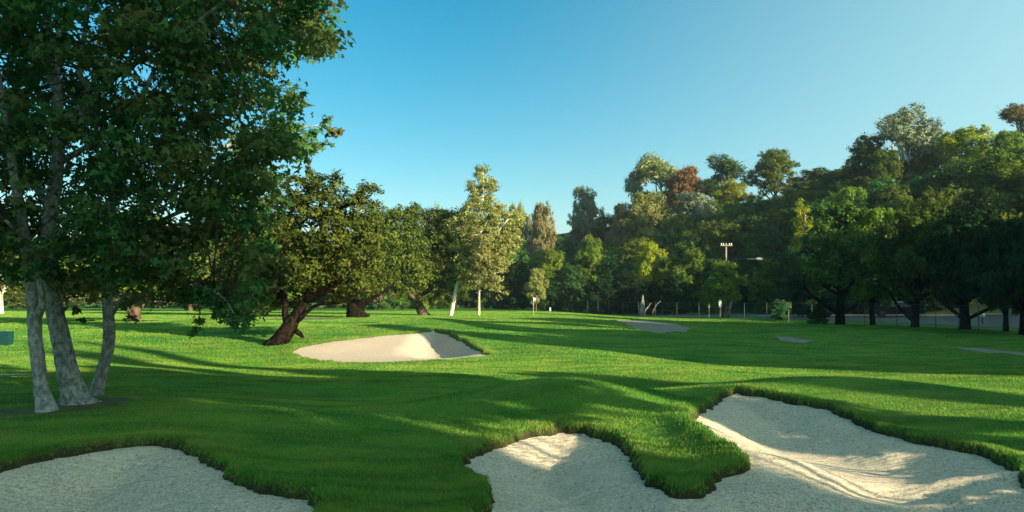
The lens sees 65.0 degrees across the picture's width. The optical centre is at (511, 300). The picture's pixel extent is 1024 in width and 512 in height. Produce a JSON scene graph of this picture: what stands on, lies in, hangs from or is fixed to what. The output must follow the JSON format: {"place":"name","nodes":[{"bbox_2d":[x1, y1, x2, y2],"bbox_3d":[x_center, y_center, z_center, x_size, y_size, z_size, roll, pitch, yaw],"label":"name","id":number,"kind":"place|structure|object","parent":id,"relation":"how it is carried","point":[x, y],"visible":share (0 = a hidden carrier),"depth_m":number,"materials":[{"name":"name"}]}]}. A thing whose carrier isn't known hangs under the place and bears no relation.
{"place":"outdoors","nodes":[
{"label":"outdoors","id":0,"kind":"place"},
{"bbox_2d":[0,331,13,344],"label":"litter bin","id":1,"kind":"object","parent":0,"point":[6,337],"visible":1,"depth_m":33.70,"materials":[{"name":"teal plastic"}]},
{"bbox_2d":[0,233,1023,511],"bbox_3d":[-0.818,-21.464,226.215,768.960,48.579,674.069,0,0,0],"label":"ground","id":2,"kind":"structure","parent":0,"point":[106,399],"depth_m":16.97,"materials":[{"name":"green plant"}]},
{"bbox_2d":[0,226,24,313],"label":"broadleaf tree","id":3,"kind":"object","parent":2,"relation":"on","point":[9,291],"visible":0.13,"depth_m":82.09,"materials":[{"name":"green plant"}]},
{"bbox_2d":[3,282,25,308],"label":"broadleaf tree","id":4,"kind":"object","parent":2,"relation":"on","point":[10,303],"visible":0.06,"depth_m":136.36,"materials":[{"name":"green plant"}]},
{"bbox_2d":[64,266,154,307],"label":"broadleaf tree","id":5,"kind":"object","parent":2,"relation":"on","point":[73,303],"visible":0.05,"depth_m":147.58,"materials":[{"name":"green plant"}]},
{"bbox_2d":[10,212,216,321],"bbox_3d":[-23.326,-1.934,47.229,10.174,6.888,11.229,0,0,44],"label":"broadleaf tree","id":6,"kind":"object","parent":2,"relation":"on","point":[136,311],"visible":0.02,"depth_m":47.61,"materials":[{"name":"green plant"}]},
{"bbox_2d":[0,446,313,511],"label":"sand bunker","id":7,"kind":"object","parent":2,"relation":"on","point":[147,479],"visible":0.84,"depth_m":10.64},
{"bbox_2d":[0,0,355,412],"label":"broadleaf tree","id":8,"kind":"object","parent":2,"relation":"on","point":[185,43],"visible":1,"depth_m":14.08,"materials":[{"name":"green plant"}]},
{"bbox_2d":[157,236,224,310],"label":"broadleaf tree","id":9,"kind":"object","parent":2,"relation":"on","point":[207,270],"visible":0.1,"depth_m":103.02,"materials":[{"name":"green plant"}]},
{"bbox_2d":[208,219,310,314],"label":"broadleaf tree","id":10,"kind":"object","parent":2,"relation":"on","point":[291,274],"visible":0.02,"depth_m":71.28,"materials":[{"name":"green plant"}]},
{"bbox_2d":[201,168,391,345],"bbox_3d":[-9.587,-1.625,33.850,8.960,7.952,4.141,0,0,20],"label":"oak tree","id":11,"kind":"object","parent":2,"relation":"on","point":[327,255],"visible":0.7,"depth_m":33.22,"materials":[{"name":"green plant"}]},
{"bbox_2d":[325,201,433,317],"bbox_3d":[-10.734,-3.036,62.133,9.580,9.645,5.052,0,0,-13],"label":"oak tree","id":12,"kind":"object","parent":2,"relation":"on","point":[410,262],"visible":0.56,"depth_m":61.53,"materials":[{"name":"green plant"}]},
{"bbox_2d":[350,224,410,309],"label":"broadleaf tree","id":13,"kind":"object","parent":2,"relation":"on","point":[388,303],"visible":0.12,"depth_m":119.68,"materials":[{"name":"green plant"}]},
{"bbox_2d":[293,331,483,362],"bbox_3d":[-4.407,1.948,32.853,9.089,1.188,9.488,0,0,-39],"label":"sand bunker","id":14,"kind":"object","parent":2,"relation":"on","point":[432,345],"visible":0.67,"depth_m":33.93},
{"bbox_2d":[391,204,471,314],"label":"oak tree","id":15,"kind":"object","parent":2,"relation":"on","point":[433,230],"visible":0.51,"depth_m":73.29,"materials":[{"name":"green plant"}]},
{"bbox_2d":[436,208,475,307],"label":"broadleaf tree","id":16,"kind":"object","parent":2,"relation":"on","point":[457,302],"visible":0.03,"depth_m":147.82,"materials":[{"name":"green plant"}]},
{"bbox_2d":[459,259,497,307],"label":"broadleaf tree","id":17,"kind":"object","parent":2,"relation":"on","point":[486,297],"visible":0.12,"depth_m":148.17,"materials":[{"name":"green plant"}]},
{"bbox_2d":[431,163,528,315],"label":"eucalyptus tree","id":18,"kind":"object","parent":2,"relation":"on","point":[506,230],"visible":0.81,"depth_m":71.62,"materials":[{"name":"green plant"}]},
{"bbox_2d":[458,220,512,314],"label":"birch tree","id":19,"kind":"object","parent":2,"relation":"on","point":[491,285],"visible":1,"depth_m":69.98,"materials":[{"name":"green plant"}]},
{"bbox_2d":[469,225,531,308],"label":"broadleaf tree","id":20,"kind":"object","parent":2,"relation":"on","point":[521,256],"visible":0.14,"depth_m":129.09,"materials":[{"name":"green plant"}]},
{"bbox_2d":[0,325,1023,511],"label":"grass fringe","id":21,"kind":"object","parent":2,"relation":"on","point":[326,483],"depth_m":11.22,"materials":[{"name":"green plant"}]},
{"bbox_2d":[493,258,532,308],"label":"broadleaf tree","id":22,"kind":"object","parent":2,"relation":"on","point":[513,279],"visible":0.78,"depth_m":124.06,"materials":[{"name":"green plant"}]},
{"bbox_2d":[508,200,531,254],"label":"eucalyptus tree","id":23,"kind":"object","parent":2,"relation":"on","point":[519,207],"visible":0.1,"depth_m":174.17,"materials":[{"name":"green plant"}]},
{"bbox_2d":[522,267,548,310],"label":"broadleaf tree","id":24,"kind":"object","parent":2,"relation":"on","point":[535,283],"visible":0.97,"depth_m":103.58,"materials":[{"name":"green plant"}]},
{"bbox_2d":[523,201,556,265],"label":"eucalyptus tree","id":25,"kind":"object","parent":2,"relation":"on","point":[538,229],"visible":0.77,"depth_m":169.14,"materials":[{"name":"green plant"}]},
{"bbox_2d":[528,279,561,310],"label":"broadleaf tree","id":26,"kind":"object","parent":2,"relation":"on","point":[551,295],"visible":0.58,"depth_m":109.33,"materials":[{"name":"green plant"}]},
{"bbox_2d":[530,245,573,310],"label":"broadleaf tree","id":27,"kind":"object","parent":2,"relation":"on","point":[557,259],"visible":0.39,"depth_m":120.89,"materials":[{"name":"green plant"}]},
{"bbox_2d":[550,261,589,311],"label":"broadleaf tree","id":28,"kind":"object","parent":2,"relation":"on","point":[569,291],"visible":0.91,"depth_m":111.05,"materials":[{"name":"green plant"}]},
{"bbox_2d":[566,185,605,250],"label":"eucalyptus tree","id":29,"kind":"object","parent":2,"relation":"on","point":[582,220],"visible":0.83,"depth_m":178.54,"materials":[{"name":"green plant"}]},
{"bbox_2d":[569,234,611,309],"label":"broadleaf tree","id":30,"kind":"object","parent":2,"relation":"on","point":[586,260],"visible":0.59,"depth_m":120.81,"materials":[{"name":"green plant"}]},
{"bbox_2d":[584,277,618,313],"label":"broadleaf tree","id":31,"kind":"object","parent":2,"relation":"on","point":[596,295],"visible":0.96,"depth_m":105.22,"materials":[{"name":"green plant"}]},
{"bbox_2d":[590,213,618,241],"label":"broadleaf tree","id":32,"kind":"object","parent":2,"relation":"on","point":[599,229],"visible":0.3,"depth_m":176.70,"materials":[{"name":"green plant"}]},
{"bbox_2d":[592,253,631,312],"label":"broadleaf tree","id":33,"kind":"object","parent":2,"relation":"on","point":[612,266],"visible":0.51,"depth_m":113.15,"materials":[{"name":"green plant"}]},
{"bbox_2d":[604,202,642,247],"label":"broadleaf tree","id":34,"kind":"object","parent":2,"relation":"on","point":[622,215],"visible":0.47,"depth_m":150.42,"materials":[{"name":"green plant"}]},
{"bbox_2d":[609,267,647,313],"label":"broadleaf tree","id":35,"kind":"object","parent":2,"relation":"on","point":[624,292],"visible":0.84,"depth_m":107.15,"materials":[{"name":"green plant"}]},
{"bbox_2d":[611,237,648,304],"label":"broadleaf tree","id":36,"kind":"object","parent":2,"relation":"on","point":[628,251],"visible":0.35,"depth_m":131.84,"materials":[{"name":"green plant"}]},
{"bbox_2d":[623,151,657,204],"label":"eucalyptus tree","id":37,"kind":"object","parent":2,"relation":"on","point":[633,185],"visible":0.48,"depth_m":171.72,"materials":[{"name":"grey plant"}]},
{"bbox_2d":[606,189,675,249],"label":"broadleaf tree","id":38,"kind":"object","parent":2,"relation":"on","point":[654,213],"visible":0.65,"depth_m":147.96,"materials":[{"name":"green plant"}]},
{"bbox_2d":[632,279,666,314],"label":"broadleaf tree","id":39,"kind":"object","parent":2,"relation":"on","point":[647,289],"visible":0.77,"depth_m":103.30,"materials":[{"name":"green plant"}]},
{"bbox_2d":[633,239,667,289],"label":"broadleaf tree","id":40,"kind":"object","parent":2,"relation":"on","point":[647,260],"visible":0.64,"depth_m":110.89,"materials":[{"name":"green plant"}]},
{"bbox_2d":[618,320,689,333],"bbox_3d":[9.931,1.715,55.928,5.302,0.475,36.749,0,0,4],"label":"sand bunker","id":41,"kind":"object","parent":2,"relation":"on","point":[657,327],"visible":0.8,"depth_m":55.17},
{"bbox_2d":[634,154,683,208],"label":"eucalyptus tree","id":42,"kind":"object","parent":2,"relation":"on","point":[659,172],"visible":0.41,"depth_m":165.26,"materials":[{"name":"green plant"}]},
{"bbox_2d":[653,254,691,312],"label":"broadleaf tree","id":43,"kind":"object","parent":2,"relation":"on","point":[666,263],"visible":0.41,"depth_m":109.35,"materials":[{"name":"green plant"}]},
{"bbox_2d":[654,272,691,313],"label":"broadleaf tree","id":44,"kind":"object","parent":2,"relation":"on","point":[671,290],"visible":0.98,"depth_m":101.36,"materials":[{"name":"green plant"}]},
{"bbox_2d":[657,212,696,249],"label":"broadleaf tree","id":45,"kind":"object","parent":2,"relation":"on","point":[678,224],"visible":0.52,"depth_m":142.41,"materials":[{"name":"green plant"}]},
{"bbox_2d":[667,240,706,309],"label":"broadleaf tree","id":46,"kind":"object","parent":2,"relation":"on","point":[680,247],"visible":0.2,"depth_m":115.49,"materials":[{"name":"green plant"}]},
{"bbox_2d":[664,163,711,210],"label":"eucalyptus tree","id":47,"kind":"object","parent":2,"relation":"on","point":[689,178],"visible":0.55,"depth_m":158.39,"materials":[{"name":"brown plant"}]},
{"bbox_2d":[670,248,711,311],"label":"broadleaf tree","id":48,"kind":"object","parent":2,"relation":"on","point":[695,258],"visible":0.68,"depth_m":106.82,"materials":[{"name":"green plant"}]},
{"bbox_2d":[665,190,717,229],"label":"broadleaf tree","id":49,"kind":"object","parent":2,"relation":"on","point":[692,201],"visible":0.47,"depth_m":145.80,"materials":[{"name":"green plant"}]},
{"bbox_2d":[694,282,719,314],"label":"broadleaf tree","id":50,"kind":"object","parent":2,"relation":"on","point":[702,301],"visible":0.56,"depth_m":97.69,"materials":[{"name":"green plant"}]},
{"bbox_2d":[694,200,725,232],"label":"broadleaf tree","id":51,"kind":"object","parent":2,"relation":"on","point":[717,212],"visible":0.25,"depth_m":143.78,"materials":[{"name":"green plant"}]},
{"bbox_2d":[693,258,738,311],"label":"broadleaf tree","id":52,"kind":"object","parent":2,"relation":"on","point":[701,283],"visible":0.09,"depth_m":105.37,"materials":[{"name":"green plant"}]},
{"bbox_2d":[692,219,751,282],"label":"broadleaf tree","id":53,"kind":"object","parent":2,"relation":"on","point":[720,233],"visible":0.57,"depth_m":115.19,"materials":[{"name":"green plant"}]},
{"bbox_2d":[699,152,750,198],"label":"eucalyptus tree","id":54,"kind":"object","parent":2,"relation":"on","point":[731,166],"visible":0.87,"depth_m":163.37,"materials":[{"name":"green plant"}]},
{"bbox_2d":[701,260,749,316],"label":"broadleaf tree","id":55,"kind":"object","parent":2,"relation":"on","point":[722,284],"visible":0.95,"depth_m":88.24,"materials":[{"name":"green plant"}]},
{"bbox_2d":[718,198,750,259],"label":"broadleaf tree","id":56,"kind":"object","parent":2,"relation":"on","point":[734,210],"visible":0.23,"depth_m":131.22,"materials":[{"name":"green plant"}]},
{"bbox_2d":[709,179,763,204],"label":"broadleaf tree","id":57,"kind":"object","parent":2,"relation":"on","point":[723,196],"visible":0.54,"depth_m":148.25,"materials":[{"name":"green plant"}]},
{"bbox_2d":[464,393,1023,511],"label":"sand bunker","id":58,"kind":"object","parent":2,"relation":"on","point":[805,458],"visible":0.81,"depth_m":11.12},
{"bbox_2d":[729,214,781,265],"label":"broadleaf tree","id":59,"kind":"object","parent":2,"relation":"on","point":[767,219],"visible":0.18,"depth_m":115.95,"materials":[{"name":"green plant"}]},
{"bbox_2d":[732,221,789,300],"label":"broadleaf tree","id":60,"kind":"object","parent":2,"relation":"on","point":[767,236],"visible":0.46,"depth_m":106.66,"materials":[{"name":"green plant"}]},
{"bbox_2d":[738,198,784,226],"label":"broadleaf tree","id":61,"kind":"object","parent":2,"relation":"on","point":[767,205],"visible":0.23,"depth_m":128.77,"materials":[{"name":"green plant"}]},
{"bbox_2d":[746,259,790,312],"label":"broadleaf tree","id":62,"kind":"object","parent":2,"relation":"on","point":[762,282],"visible":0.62,"depth_m":97.14,"materials":[{"name":"green plant"}]},
{"bbox_2d":[738,148,800,198],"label":"broadleaf tree","id":63,"kind":"object","parent":2,"relation":"on","point":[780,161],"visible":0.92,"depth_m":148.69,"materials":[{"name":"green plant"}]},
{"bbox_2d":[760,288,794,313],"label":"broadleaf tree","id":64,"kind":"object","parent":2,"relation":"on","point":[780,294],"visible":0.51,"depth_m":91.57,"materials":[{"name":"green plant"}]},
{"bbox_2d":[767,298,791,320],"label":"shrub","id":65,"kind":"object","parent":2,"relation":"on","point":[783,308],"visible":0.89,"depth_m":76.66,"materials":[{"name":"green plant"}]},
{"bbox_2d":[546,300,1019,331],"bbox_3d":[21.866,1.007,78.405,4.980,2.772,89.680,0,0,-25],"label":"chain link fence","id":66,"kind":"object","parent":2,"relation":"on","point":[655,304],"visible":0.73,"depth_m":63.34,"materials":[{"name":"metal"}]},
{"bbox_2d":[759,206,813,265],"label":"broadleaf tree","id":67,"kind":"object","parent":2,"relation":"on","point":[785,231],"visible":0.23,"depth_m":109.03,"materials":[{"name":"green plant"}]},
{"bbox_2d":[767,246,806,311],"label":"broadleaf tree","id":68,"kind":"object","parent":2,"relation":"on","point":[790,257],"visible":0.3,"depth_m":95.52,"materials":[{"name":"green plant"}]},
{"bbox_2d":[764,187,824,225],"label":"broadleaf tree","id":69,"kind":"object","parent":2,"relation":"on","point":[804,195],"visible":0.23,"depth_m":123.11,"materials":[{"name":"green plant"}]},
{"bbox_2d":[788,198,813,252],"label":"broadleaf tree","id":70,"kind":"object","parent":2,"relation":"on","point":[801,225],"visible":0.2,"depth_m":99.71,"materials":[{"name":"green plant"}]},
{"bbox_2d":[789,166,834,189],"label":"broadleaf tree","id":71,"kind":"object","parent":2,"relation":"on","point":[817,173],"visible":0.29,"depth_m":138.94,"materials":[{"name":"green plant"}]},
{"bbox_2d":[806,304,828,323],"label":"shrub","id":72,"kind":"object","parent":2,"relation":"on","point":[817,317],"visible":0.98,"depth_m":65.79,"materials":[{"name":"green plant"}]},
{"bbox_2d":[785,236,854,316],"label":"broadleaf tree","id":73,"kind":"object","parent":2,"relation":"on","point":[801,276],"visible":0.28,"depth_m":81.54,"materials":[{"name":"green plant"}]},
{"bbox_2d":[801,173,847,200],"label":"broadleaf tree","id":74,"kind":"object","parent":2,"relation":"on","point":[820,188],"visible":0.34,"depth_m":123.60,"materials":[{"name":"green plant"}]},
{"bbox_2d":[809,185,867,250],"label":"broadleaf tree","id":75,"kind":"object","parent":2,"relation":"on","point":[848,193],"visible":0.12,"depth_m":99.43,"materials":[{"name":"green plant"}]},
{"bbox_2d":[793,198,886,324],"bbox_3d":[27.126,-2.982,64.293,7.815,10.590,7.766,0,0,39],"label":"broadleaf tree","id":76,"kind":"object","parent":2,"relation":"on","point":[839,217],"visible":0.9,"depth_m":63.46,"materials":[{"name":"green plant"}]},
{"bbox_2d":[813,175,877,209],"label":"broadleaf tree","id":77,"kind":"object","parent":2,"relation":"on","point":[858,182],"visible":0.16,"depth_m":109.13,"materials":[{"name":"green plant"}]},
{"bbox_2d":[824,208,884,314],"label":"broadleaf tree","id":78,"kind":"object","parent":2,"relation":"on","point":[856,308],"visible":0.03,"depth_m":85.59,"materials":[{"name":"green plant"}]},
{"bbox_2d":[832,132,905,187],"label":"broadleaf tree","id":79,"kind":"object","parent":2,"relation":"on","point":[864,150],"visible":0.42,"depth_m":118.62,"materials":[{"name":"green plant"}]},
{"bbox_2d":[839,206,906,324],"bbox_3d":[27.962,-2.600,62.805,5.971,9.721,5.956,0,0,30],"label":"broadleaf tree","id":80,"kind":"object","parent":2,"relation":"on","point":[872,215],"visible":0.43,"depth_m":62.41,"materials":[{"name":"green plant"}]},
{"bbox_2d":[855,177,895,208],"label":"broadleaf tree","id":81,"kind":"object","parent":2,"relation":"on","point":[885,182],"visible":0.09,"depth_m":105.57,"materials":[{"name":"green plant"}]},
{"bbox_2d":[865,148,914,189],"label":"broadleaf tree","id":82,"kind":"object","parent":2,"relation":"on","point":[880,159],"visible":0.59,"depth_m":113.72,"materials":[{"name":"green plant"}]},
{"bbox_2d":[872,183,922,210],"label":"broadleaf tree","id":83,"kind":"object","parent":2,"relation":"on","point":[895,196],"visible":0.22,"depth_m":95.11,"materials":[{"name":"green plant"}]},
{"bbox_2d":[887,173,932,203],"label":"broadleaf tree","id":84,"kind":"object","parent":2,"relation":"on","point":[914,183],"visible":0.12,"depth_m":100.08,"materials":[{"name":"green plant"}]},
{"bbox_2d":[874,102,947,173],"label":"eucalyptus tree","id":85,"kind":"object","parent":2,"relation":"on","point":[898,129],"visible":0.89,"depth_m":117.14,"materials":[{"name":"green plant"}]},
{"bbox_2d":[865,202,969,327],"bbox_3d":[29.324,-2.500,58.733,6.540,9.594,8.415,0,0,4],"label":"broadleaf tree","id":86,"kind":"object","parent":2,"relation":"on","point":[889,233],"visible":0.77,"depth_m":58.03,"materials":[{"name":"green plant"}]},
{"bbox_2d":[893,117,943,158],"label":"eucalyptus tree","id":87,"kind":"object","parent":2,"relation":"on","point":[935,127],"visible":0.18,"depth_m":119.69,"materials":[{"name":"green plant"}]},
{"bbox_2d":[899,154,946,187],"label":"broadleaf tree","id":88,"kind":"object","parent":2,"relation":"on","point":[921,166],"visible":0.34,"depth_m":115.00,"materials":[{"name":"green plant"}]},
{"bbox_2d":[888,215,973,310],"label":"broadleaf tree","id":89,"kind":"object","parent":2,"relation":"on","point":[928,299],"visible":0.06,"depth_m":80.85,"materials":[{"name":"green plant"}]},
{"bbox_2d":[908,186,958,216],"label":"broadleaf tree","id":90,"kind":"object","parent":2,"relation":"on","point":[929,195],"visible":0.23,"depth_m":89.48,"materials":[{"name":"green plant"}]},
{"bbox_2d":[911,164,969,207],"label":"broadleaf tree","id":91,"kind":"object","parent":2,"relation":"on","point":[933,179],"visible":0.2,"depth_m":95.84,"materials":[{"name":"green plant"}]},
{"bbox_2d":[908,207,1003,329],"bbox_3d":[30.781,-2.064,56.099,7.344,8.704,7.475,0,0,-21],"label":"broadleaf tree","id":92,"kind":"object","parent":2,"relation":"on","point":[946,250],"visible":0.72,"depth_m":54.86,"materials":[{"name":"green plant"}]},
{"bbox_2d":[930,123,1001,168],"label":"broadleaf tree","id":93,"kind":"object","parent":2,"relation":"on","point":[972,148],"visible":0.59,"depth_m":111.12,"materials":[{"name":"green plant"}]},
{"bbox_2d":[920,157,1023,215],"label":"broadleaf tree","id":94,"kind":"object","parent":2,"relation":"on","point":[971,170],"visible":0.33,"depth_m":92.84,"materials":[{"name":"green plant"}]},
{"bbox_2d":[950,192,1018,282],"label":"broadleaf tree","id":95,"kind":"object","parent":2,"relation":"on","point":[965,207],"visible":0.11,"depth_m":82.95,"materials":[{"name":"green plant"}]},
{"bbox_2d":[955,211,1023,334],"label":"broadleaf tree","id":96,"kind":"object","parent":2,"relation":"on","point":[1014,232],"visible":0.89,"depth_m":49.66,"materials":[{"name":"green plant"}]},
{"bbox_2d":[957,347,1023,355],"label":"sand bunker","id":97,"kind":"object","parent":2,"relation":"on","point":[992,351],"visible":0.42,"depth_m":36.36},
{"bbox_2d":[960,215,1022,331],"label":"broadleaf tree","id":98,"kind":"object","parent":2,"relation":"on","point":[972,261],"visible":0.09,"depth_m":53.24,"materials":[{"name":"green plant"}]},
{"bbox_2d":[965,148,1023,213],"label":"broadleaf tree","id":99,"kind":"object","parent":2,"relation":"on","point":[1014,162],"visible":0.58,"depth_m":91.30,"materials":[{"name":"green plant"}]},
{"bbox_2d":[986,129,1023,154],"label":"broadleaf tree","id":100,"kind":"object","parent":2,"relation":"on","point":[1005,138],"visible":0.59,"depth_m":106.95,"materials":[{"name":"green plant"}]},
{"bbox_2d":[996,102,1023,146],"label":"eucalyptus tree","id":101,"kind":"object","parent":2,"relation":"on","point":[1015,114],"visible":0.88,"depth_m":111.42,"materials":[{"name":"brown plant"}]},
{"bbox_2d":[0,311,1023,384],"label":"lawn grass","id":102,"kind":"structure","parent":0,"point":[182,315],"depth_m":35.18,"materials":[{"name":"green plant"}]},
{"bbox_2d":[0,0,1023,302],"label":"sky","id":103,"kind":"structure","parent":0,"point":[557,97],"materials":[{"name":"blue"}]},
{"bbox_2d":[584,311,1019,328],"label":"road","id":104,"kind":"structure","parent":0,"point":[996,320],"depth_m":72.66,"materials":[{"name":"grey asphalt"}]},
{"bbox_2d":[875,301,925,316],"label":"parked car","id":105,"kind":"object","parent":104,"relation":"on","point":[892,310],"visible":0.57,"depth_m":75.35,"materials":[{"name":"paint"}]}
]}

